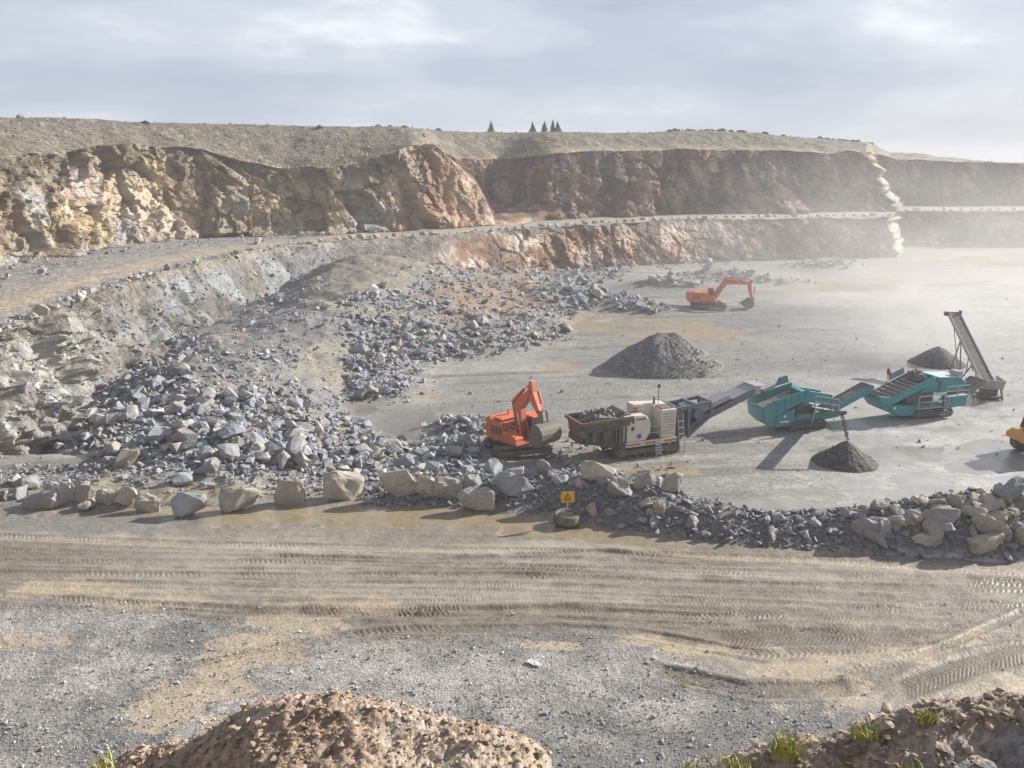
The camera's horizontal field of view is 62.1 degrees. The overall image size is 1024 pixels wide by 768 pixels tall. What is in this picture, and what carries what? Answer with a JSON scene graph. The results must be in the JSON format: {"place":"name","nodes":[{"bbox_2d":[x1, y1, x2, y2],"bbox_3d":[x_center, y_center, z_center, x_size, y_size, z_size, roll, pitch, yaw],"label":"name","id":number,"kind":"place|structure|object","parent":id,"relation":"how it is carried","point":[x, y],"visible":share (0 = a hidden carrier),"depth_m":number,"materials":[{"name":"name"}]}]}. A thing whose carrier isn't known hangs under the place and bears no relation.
{"place":"outdoors","nodes":[
{"label":"outdoors","id":0,"kind":"place"},
{"bbox_2d":[0,494,1023,767],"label":"haul road","id":1,"kind":"structure","parent":0,"point":[416,572],"depth_m":36.33,"materials":[{"name":"gravel"}]},
{"bbox_2d":[13,484,27,499],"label":"stone block","id":2,"kind":"object","parent":1,"relation":"on","point":[19,492],"depth_m":50.01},
{"bbox_2d":[77,497,95,509],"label":"stone block","id":3,"kind":"object","parent":1,"relation":"on","point":[87,503],"depth_m":48.27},
{"bbox_2d":[170,492,206,517],"bbox_3d":[-18.216,6.762,47.630,2.114,1.445,0.864,-2,9,5],"label":"boulder","id":4,"kind":"object","parent":1,"relation":"on","point":[183,504],"visible":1,"depth_m":47.47,"materials":[{"name":"stone"}]},
{"bbox_2d":[218,487,259,512],"bbox_3d":[-15.537,6.513,48.447,2.261,1.467,0.900,-4,10,-13],"label":"boulder","id":5,"kind":"object","parent":1,"relation":"on","point":[231,499],"visible":1,"depth_m":48.08,"materials":[{"name":"stone"}]},
{"bbox_2d":[322,470,363,500],"bbox_3d":[-9.903,6.058,50.128,2.460,2.214,1.345,-8,11,-6],"label":"boulder","id":6,"kind":"object","parent":1,"relation":"on","point":[342,485],"visible":0.93,"depth_m":49.64,"materials":[{"name":"stone"}]},
{"bbox_2d":[457,485,495,510],"bbox_3d":[-2.026,6.512,48.379,2.203,1.467,0.877,4,19,0],"label":"boulder","id":7,"kind":"object","parent":1,"relation":"on","point":[474,497],"visible":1,"depth_m":48.06,"materials":[{"name":"stone"}]},
{"bbox_2d":[553,492,580,526],"bbox_3d":[3.020,6.712,46.437,1.500,1.800,1.500,-1,14,-4],"label":"warning sign","id":8,"kind":"object","parent":1,"relation":"on","point":[567,517],"visible":1,"depth_m":46.22,"materials":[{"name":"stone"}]},
{"bbox_2d":[0,246,1023,562],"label":"pit floor","id":9,"kind":"structure","parent":0,"point":[870,306],"depth_m":85.27,"materials":[{"name":"gravel"}]},
{"bbox_2d":[14,475,40,488],"bbox_3d":[-29.253,5.948,51.331,1.355,0.844,0.732,1,13,-44],"label":"stone block","id":10,"kind":"object","parent":9,"relation":"on","point":[32,482],"depth_m":51.16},
{"bbox_2d":[21,489,63,508],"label":"boulder","id":11,"kind":"object","parent":9,"relation":"on","point":[47,499],"visible":1,"depth_m":48.53,"materials":[{"name":"stone"}]},
{"bbox_2d":[57,430,73,442],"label":"rubble block","id":12,"kind":"object","parent":9,"relation":"on","point":[64,435],"depth_m":60.44,"materials":[{"name":"stone"}]},
{"bbox_2d":[56,481,75,504],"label":"boulder","id":13,"kind":"object","parent":9,"relation":"on","point":[65,491],"visible":0.96,"depth_m":48.82,"materials":[{"name":"stone"}]},
{"bbox_2d":[74,483,94,501],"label":"boulder","id":14,"kind":"object","parent":9,"relation":"on","point":[83,491],"visible":0.73,"depth_m":49.00,"materials":[{"name":"stone"}]},
{"bbox_2d":[95,488,117,506],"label":"boulder","id":15,"kind":"object","parent":9,"relation":"on","point":[105,496],"visible":1,"depth_m":48.68,"materials":[{"name":"stone"}]},
{"bbox_2d":[104,412,118,423],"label":"rubble block","id":16,"kind":"object","parent":9,"relation":"on","point":[111,418],"depth_m":61.10,"materials":[{"name":"stone"}]},
{"bbox_2d":[113,486,136,506],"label":"boulder","id":17,"kind":"object","parent":9,"relation":"on","point":[126,496],"visible":0.92,"depth_m":48.49,"materials":[{"name":"stone"}]},
{"bbox_2d":[114,448,139,468],"bbox_3d":[-24.679,4.766,54.592,1.950,0.899,1.074,-27,38,-16],"label":"rubble block","id":18,"kind":"object","parent":9,"relation":"on","point":[125,456],"depth_m":54.17,"materials":[{"name":"stone"}]},
{"bbox_2d":[123,405,138,422],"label":"rubble block","id":19,"kind":"object","parent":9,"relation":"on","point":[131,411],"depth_m":61.83,"materials":[{"name":"stone"}]},
{"bbox_2d":[133,491,159,511],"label":"boulder","id":20,"kind":"object","parent":9,"relation":"on","point":[145,502],"visible":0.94,"depth_m":48.10,"materials":[{"name":"stone"}]},
{"bbox_2d":[143,425,173,442],"bbox_3d":[-23.716,3.371,57.083,1.949,0.899,1.074,-1,45,-17],"label":"rubble block","id":21,"kind":"object","parent":9,"relation":"on","point":[155,432],"depth_m":56.66,"materials":[{"name":"stone"}]},
{"bbox_2d":[182,355,201,369],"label":"rubble block","id":22,"kind":"object","parent":9,"relation":"on","point":[192,362],"depth_m":72.89,"materials":[{"name":"stone"}]},
{"bbox_2d":[196,459,219,473],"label":"rubble block","id":23,"kind":"object","parent":9,"relation":"on","point":[212,465],"depth_m":51.98,"materials":[{"name":"stone"}]},
{"bbox_2d":[216,443,239,458],"bbox_3d":[-18.070,4.262,54.285,1.368,0.608,1.157,4,39,-40],"label":"rubble block","id":24,"kind":"object","parent":9,"relation":"on","point":[225,449],"depth_m":54.09,"materials":[{"name":"stone"}]},
{"bbox_2d":[223,387,238,399],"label":"rubble block","id":25,"kind":"object","parent":9,"relation":"on","point":[229,392],"depth_m":65.33,"materials":[{"name":"stone"}]},
{"bbox_2d":[228,412,243,423],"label":"rubble block","id":26,"kind":"object","parent":9,"relation":"on","point":[236,417],"depth_m":61.48,"materials":[{"name":"stone"}]},
{"bbox_2d":[237,389,253,399],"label":"rubble block","id":27,"kind":"object","parent":9,"relation":"on","point":[244,394],"depth_m":65.76,"materials":[{"name":"stone"}]},
{"bbox_2d":[273,477,305,505],"bbox_3d":[-12.924,6.363,49.421,1.834,1.996,0.962,-6,19,-10],"label":"boulder","id":28,"kind":"object","parent":9,"relation":"on","point":[289,491],"visible":0.88,"depth_m":48.96,"materials":[{"name":"stone"}]},
{"bbox_2d":[292,451,310,465],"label":"rubble block","id":29,"kind":"object","parent":9,"relation":"on","point":[300,458],"depth_m":54.83,"materials":[{"name":"stone"}]},
{"bbox_2d":[382,470,416,497],"bbox_3d":[-6.521,5.803,49.703,2.084,1.820,0.851,6,17,6],"label":"boulder","id":30,"kind":"object","parent":9,"relation":"on","point":[398,483],"visible":1,"depth_m":49.35,"materials":[{"name":"stone"}]},
{"bbox_2d":[394,453,414,466],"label":"rubble block","id":31,"kind":"object","parent":9,"relation":"on","point":[404,460],"depth_m":57.65,"materials":[{"name":"stone"}]},
{"bbox_2d":[413,447,431,458],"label":"rubble block","id":32,"kind":"object","parent":9,"relation":"on","point":[419,452],"depth_m":60.22,"materials":[{"name":"stone"}]},
{"bbox_2d":[415,475,434,496],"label":"boulder","id":33,"kind":"object","parent":9,"relation":"on","point":[425,484],"visible":0.99,"depth_m":49.32,"materials":[{"name":"stone"}]},
{"bbox_2d":[433,476,462,498],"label":"boulder","id":34,"kind":"object","parent":9,"relation":"on","point":[446,487],"visible":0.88,"depth_m":49.14,"materials":[{"name":"stone"}]},
{"bbox_2d":[449,446,462,457],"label":"rubble block","id":35,"kind":"object","parent":9,"relation":"on","point":[455,451],"depth_m":61.11,"materials":[{"name":"stone"}]},
{"bbox_2d":[462,474,482,488],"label":"boulder","id":36,"kind":"object","parent":9,"relation":"on","point":[469,480],"visible":0.69,"depth_m":49.51,"materials":[{"name":"stone"}]},
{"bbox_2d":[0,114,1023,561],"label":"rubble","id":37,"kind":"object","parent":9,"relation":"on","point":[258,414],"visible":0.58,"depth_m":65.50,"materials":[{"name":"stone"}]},
{"bbox_2d":[89,413,106,425],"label":"rubble block","id":38,"kind":"object","parent":37,"relation":"on","point":[97,418],"depth_m":60.87,"materials":[{"name":"stone"}]},
{"bbox_2d":[100,456,116,464],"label":"rubble block","id":39,"kind":"object","parent":37,"relation":"on","point":[110,460],"depth_m":54.38,"materials":[{"name":"stone"}]},
{"bbox_2d":[104,441,121,455],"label":"rubble block","id":40,"kind":"object","parent":37,"relation":"on","point":[112,447],"depth_m":55.42,"materials":[{"name":"stone"}]},
{"bbox_2d":[168,401,185,413],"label":"rubble block","id":41,"kind":"object","parent":37,"relation":"on","point":[174,406],"depth_m":62.52,"materials":[{"name":"stone"}]},
{"bbox_2d":[167,362,189,370],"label":"rubble block","id":42,"kind":"object","parent":37,"relation":"on","point":[173,366],"depth_m":71.66,"materials":[{"name":"stone"}]},
{"bbox_2d":[170,471,192,485],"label":"rubble block","id":43,"kind":"object","parent":37,"relation":"on","point":[181,478],"depth_m":51.11,"materials":[{"name":"stone"}]},
{"bbox_2d":[176,426,196,441],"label":"rubble block","id":44,"kind":"object","parent":37,"relation":"on","point":[184,434],"depth_m":56.00,"materials":[{"name":"stone"}]},
{"bbox_2d":[180,439,194,451],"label":"rubble block","id":45,"kind":"object","parent":37,"relation":"on","point":[184,447],"depth_m":55.35,"materials":[{"name":"stone"}]},
{"bbox_2d":[194,404,210,414],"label":"rubble block","id":46,"kind":"object","parent":37,"relation":"on","point":[199,409],"depth_m":61.96,"materials":[{"name":"stone"}]},
{"bbox_2d":[196,445,212,463],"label":"rubble block","id":47,"kind":"object","parent":37,"relation":"on","point":[205,452],"depth_m":54.08,"materials":[{"name":"stone"}]},
{"bbox_2d":[218,423,245,437],"bbox_3d":[-18.663,3.105,56.576,1.779,0.654,1.052,-24,57,-33],"label":"rubble block","id":48,"kind":"object","parent":37,"relation":"on","point":[234,429],"depth_m":56.33,"materials":[{"name":"stone"}]},
{"bbox_2d":[245,432,265,443],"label":"rubble block","id":49,"kind":"object","parent":37,"relation":"on","point":[257,437],"depth_m":56.14,"materials":[{"name":"stone"}]},
{"bbox_2d":[254,452,270,461],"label":"rubble block","id":50,"kind":"object","parent":37,"relation":"on","point":[263,456],"depth_m":54.43,"materials":[{"name":"stone"}]},
{"bbox_2d":[265,441,285,454],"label":"rubble block","id":51,"kind":"object","parent":37,"relation":"on","point":[272,447],"depth_m":55.75,"materials":[{"name":"stone"}]},
{"bbox_2d":[277,450,290,470],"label":"rubble block","id":52,"kind":"object","parent":37,"relation":"on","point":[284,457],"depth_m":54.36,"materials":[{"name":"stone"}]},
{"bbox_2d":[286,436,304,457],"bbox_3d":[-14.443,4.257,56.375,1.313,0.999,1.758,21,31,-2],"label":"rubble block","id":53,"kind":"object","parent":37,"relation":"on","point":[295,445],"depth_m":56.03,"materials":[{"name":"stone"}]},
{"bbox_2d":[289,397,302,407],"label":"rubble block","id":54,"kind":"object","parent":37,"relation":"on","point":[296,402],"depth_m":68.32,"materials":[{"name":"stone"}]},
{"bbox_2d":[352,344,367,353],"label":"rubble block","id":55,"kind":"object","parent":37,"relation":"on","point":[361,348],"depth_m":86.56,"materials":[{"name":"stone"}]},
{"bbox_2d":[350,443,372,453],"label":"rubble block","id":56,"kind":"object","parent":37,"relation":"on","point":[361,447],"depth_m":59.08,"materials":[{"name":"stone"}]},
{"bbox_2d":[424,461,439,471],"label":"rubble block","id":57,"kind":"object","parent":37,"relation":"on","point":[433,466],"depth_m":56.96,"materials":[{"name":"stone"}]},
{"bbox_2d":[457,432,470,446],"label":"rubble block","id":58,"kind":"object","parent":37,"relation":"on","point":[462,438],"depth_m":63.41,"materials":[{"name":"stone"}]},
{"bbox_2d":[483,458,502,473],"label":"rubble block","id":59,"kind":"object","parent":37,"relation":"on","point":[493,466],"depth_m":57.58,"materials":[{"name":"stone"}]},
{"bbox_2d":[492,471,533,498],"bbox_3d":[0.059,5.752,48.996,2.406,1.670,1.016,-5,13,-15],"label":"boulder","id":60,"kind":"object","parent":9,"relation":"on","point":[512,484],"visible":1,"depth_m":48.58,"materials":[{"name":"stone"}]},
{"bbox_2d":[483,380,561,459],"bbox_3d":[0.620,2.479,62.516,4.768,5.969,6.280,-4,15,-16],"label":"excavator","id":61,"kind":"object","parent":9,"relation":"on","point":[518,431],"visible":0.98,"depth_m":62.32,"materials":[{"name":"metal"}]},
{"bbox_2d":[536,459,550,473],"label":"boulder","id":62,"kind":"object","parent":9,"relation":"on","point":[543,466],"visible":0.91,"depth_m":50.52,"materials":[{"name":"stone"}]},
{"bbox_2d":[554,474,568,485],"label":"bund block","id":63,"kind":"object","parent":9,"relation":"on","point":[559,480],"depth_m":49.40,"materials":[{"name":"stone"}]},
{"bbox_2d":[586,502,596,516],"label":"bund block","id":64,"kind":"object","parent":9,"relation":"on","point":[591,508],"depth_m":47.06,"materials":[{"name":"stone"}]},
{"bbox_2d":[580,460,616,481],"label":"boulder","id":65,"kind":"object","parent":9,"relation":"on","point":[591,470],"visible":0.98,"depth_m":48.53,"materials":[{"name":"stone"}]},
{"bbox_2d":[607,475,631,495],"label":"boulder","id":66,"kind":"object","parent":9,"relation":"on","point":[618,486],"visible":1,"depth_m":47.15,"materials":[{"name":"stone"}]},
{"bbox_2d":[633,470,654,489],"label":"boulder","id":67,"kind":"object","parent":9,"relation":"on","point":[644,477],"visible":0.97,"depth_m":47.78,"materials":[{"name":"stone"}]},
{"bbox_2d":[652,500,664,513],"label":"bund block","id":68,"kind":"object","parent":9,"relation":"on","point":[658,506],"depth_m":45.88,"materials":[{"name":"stone"}]},
{"bbox_2d":[602,332,724,380],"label":"stone pile","id":69,"kind":"object","parent":9,"relation":"on","point":[672,355],"visible":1,"depth_m":88.81,"materials":[{"name":"gravel"}]},
{"bbox_2d":[565,380,766,460],"bbox_3d":[12.078,2.558,64.663,16.558,5.075,3.097,-6,15,-21],"label":"jaw crusher","id":70,"kind":"object","parent":9,"relation":"on","point":[642,428],"visible":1,"depth_m":63.39,"materials":[{"name":"metal"}]},
{"bbox_2d":[660,472,682,491],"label":"boulder","id":71,"kind":"object","parent":9,"relation":"on","point":[672,481],"visible":0.97,"depth_m":47.60,"materials":[{"name":"stone"}]},
{"bbox_2d":[686,515,698,527],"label":"bund block","id":72,"kind":"object","parent":9,"relation":"on","point":[692,520],"depth_m":44.97,"materials":[{"name":"stone"}]},
{"bbox_2d":[686,277,754,309],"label":"excavator","id":73,"kind":"object","parent":9,"relation":"on","point":[700,299],"visible":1,"depth_m":128.43,"materials":[{"name":"metal"}]},
{"bbox_2d":[747,375,873,430],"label":"screener","id":74,"kind":"object","parent":9,"relation":"on","point":[790,406],"visible":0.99,"depth_m":70.04,"materials":[{"name":"metal"}]},
{"bbox_2d":[808,441,879,473],"bbox_3d":[24.473,5.018,62.254,5.347,1.870,5.315,0,14,0],"label":"stone pile","id":75,"kind":"object","parent":9,"relation":"on","point":[847,456],"visible":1,"depth_m":61.26,"materials":[{"name":"gravel"}]},
{"bbox_2d":[851,516,879,538],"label":"boulder","id":76,"kind":"object","parent":9,"relation":"on","point":[859,526],"visible":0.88,"depth_m":43.69,"materials":[{"name":"stone"}]},
{"bbox_2d":[864,528,887,548],"bbox_3d":[18.716,7.875,43.434,0.711,0.562,1.419,-30,58,-28],"label":"bund block","id":77,"kind":"object","parent":9,"relation":"on","point":[877,538],"depth_m":43.27,"materials":[{"name":"stone"}]},
{"bbox_2d":[870,499,889,510],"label":"bund block","id":78,"kind":"object","parent":9,"relation":"on","point":[879,504],"depth_m":45.01,"materials":[{"name":"stone"}]},
{"bbox_2d":[878,517,890,538],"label":"boulder","id":79,"kind":"object","parent":9,"relation":"on","point":[884,523],"visible":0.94,"depth_m":43.43,"materials":[{"name":"stone"}]},
{"bbox_2d":[888,515,904,527],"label":"bund block","id":80,"kind":"object","parent":9,"relation":"on","point":[897,521],"depth_m":43.64,"materials":[{"name":"stone"}]},
{"bbox_2d":[888,504,906,515],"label":"bund block","id":81,"kind":"object","parent":9,"relation":"on","point":[897,509],"depth_m":44.49,"materials":[{"name":"stone"}]},
{"bbox_2d":[863,367,984,419],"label":"screener","id":82,"kind":"object","parent":9,"relation":"on","point":[909,392],"visible":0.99,"depth_m":73.04,"materials":[{"name":"metal"}]},
{"bbox_2d":[911,533,937,543],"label":"bund block","id":83,"kind":"object","parent":9,"relation":"on","point":[922,538],"depth_m":43.11,"materials":[{"name":"stone"}]},
{"bbox_2d":[922,518,943,539],"bbox_3d":[21.561,7.438,43.541,0.958,0.760,1.514,-12,39,18],"label":"bund block","id":84,"kind":"object","parent":9,"relation":"on","point":[934,528],"depth_m":43.31,"materials":[{"name":"stone"}]},
{"bbox_2d":[907,346,965,369],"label":"stone pile","id":85,"kind":"object","parent":9,"relation":"on","point":[939,357],"visible":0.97,"depth_m":91.94,"materials":[{"name":"gravel"}]},
{"bbox_2d":[922,506,960,523],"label":"boulder","id":86,"kind":"object","parent":9,"relation":"on","point":[943,514],"visible":0.63,"depth_m":43.44,"materials":[{"name":"stone"}]},
{"bbox_2d":[941,522,955,531],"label":"bund block","id":87,"kind":"object","parent":9,"relation":"on","point":[948,527],"depth_m":42.95,"materials":[{"name":"stone"}]},
{"bbox_2d":[947,493,965,506],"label":"boulder","id":88,"kind":"object","parent":9,"relation":"on","point":[953,499],"visible":0.85,"depth_m":44.50,"materials":[{"name":"stone"}]},
{"bbox_2d":[960,506,989,516],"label":"bund block","id":89,"kind":"object","parent":9,"relation":"on","point":[969,511],"depth_m":43.79,"materials":[{"name":"stone"}]},
{"bbox_2d":[944,310,1005,399],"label":"stacking conveyor","id":90,"kind":"object","parent":9,"relation":"on","point":[990,388],"visible":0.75,"depth_m":83.36,"materials":[{"name":"metal"}]},
{"bbox_2d":[966,531,1004,554],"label":"boulder","id":91,"kind":"object","parent":9,"relation":"on","point":[980,544],"visible":1,"depth_m":42.31,"materials":[{"name":"stone"}]},
{"bbox_2d":[982,493,999,510],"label":"bund block","id":92,"kind":"object","parent":9,"relation":"on","point":[989,499],"depth_m":44.28,"materials":[{"name":"stone"}]},
{"bbox_2d":[971,513,1012,535],"bbox_3d":[24.355,7.152,43.153,2.069,1.309,0.874,5,37,10],"label":"boulder","id":93,"kind":"object","parent":9,"relation":"on","point":[984,523],"visible":0.75,"depth_m":42.82,"materials":[{"name":"stone"}]},
{"bbox_2d":[989,511,1008,519],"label":"bund block","id":94,"kind":"object","parent":9,"relation":"on","point":[1002,515],"depth_m":43.47,"materials":[{"name":"stone"}]},
{"bbox_2d":[995,476,1023,502],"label":"boulder","id":95,"kind":"object","parent":9,"relation":"on","point":[1013,488],"visible":0.89,"depth_m":44.44,"materials":[{"name":"stone"}]},
{"bbox_2d":[1006,417,1023,450],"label":"dump truck","id":96,"kind":"object","parent":9,"relation":"on","point":[1016,436],"visible":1,"depth_m":64.22,"materials":[{"name":"metal"}]},
{"bbox_2d":[1014,525,1023,547],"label":"boulder","id":97,"kind":"object","parent":9,"relation":"on","point":[1019,534],"visible":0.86,"depth_m":42.73,"materials":[{"name":"stone"}]},
{"bbox_2d":[0,142,1023,267],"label":"quarry rock face","id":98,"kind":"structure","parent":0,"point":[78,202],"depth_m":161.03},
{"bbox_2d":[0,211,1023,454],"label":"terrain","id":99,"kind":"structure","parent":0,"point":[579,246],"depth_m":137.10,"materials":[{"name":"stone"}]},
{"bbox_2d":[0,117,1023,167],"bbox_3d":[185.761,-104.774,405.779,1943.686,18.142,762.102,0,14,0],"label":"ground","id":100,"kind":"structure","parent":0,"point":[288,154],"depth_m":164.77,"materials":[{"name":"soil"}]},
{"bbox_2d":[0,205,1023,335],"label":"quarry bench road","id":101,"kind":"structure","parent":0,"point":[21,294],"depth_m":113.82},
{"bbox_2d":[33,304,49,314],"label":"edge stone","id":102,"kind":"object","parent":101,"relation":"on","point":[40,309],"visible":0.98,"depth_m":68.40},
{"bbox_2d":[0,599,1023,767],"bbox_3d":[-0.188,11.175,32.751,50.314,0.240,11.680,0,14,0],"label":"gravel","id":103,"kind":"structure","parent":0,"point":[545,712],"depth_m":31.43,"materials":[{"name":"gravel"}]},
{"bbox_2d":[0,0,1023,162],"label":"sky","id":104,"kind":"structure","parent":0,"point":[940,78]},
{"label":"ground","id":105,"kind":"structure","parent":0,"visible":0},
{"bbox_2d":[104,688,553,767],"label":"soil heap","id":106,"kind":"object","parent":105,"relation":"on","point":[336,728],"visible":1,"depth_m":5.60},
{"bbox_2d":[86,748,116,767],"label":"grass tuft","id":107,"kind":"object","parent":106,"relation":"on","point":[101,764],"visible":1,"depth_m":5.76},
{"bbox_2d":[712,687,1023,767],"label":"soil heap","id":108,"kind":"object","parent":105,"relation":"on","point":[986,730],"visible":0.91,"depth_m":5.62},
{"bbox_2d":[682,750,760,767],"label":"grass tuft","id":109,"kind":"object","parent":108,"relation":"on","point":[732,764],"visible":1,"depth_m":5.85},
{"bbox_2d":[765,722,814,762],"bbox_3d":[1.863,2.400,5.689,0.332,0.251,0.299,0,14,0],"label":"grass tuft","id":110,"kind":"object","parent":108,"relation":"on","point":[784,747],"visible":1,"depth_m":5.71,"materials":[{"name":"plant"}]},
{"bbox_2d":[849,716,888,743],"bbox_3d":[2.381,2.314,5.676,0.260,0.098,0.243,-11,18,-36],"label":"grass tuft","id":111,"kind":"object","parent":108,"relation":"on","point":[857,732],"visible":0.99,"depth_m":5.67,"materials":[{"name":"plant"}]},
{"bbox_2d":[910,707,940,725],"bbox_3d":[2.769,2.200,5.649,0.210,0.103,0.143,2,15,8],"label":"grass tuft","id":112,"kind":"object","parent":108,"relation":"on","point":[920,717],"visible":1,"depth_m":5.64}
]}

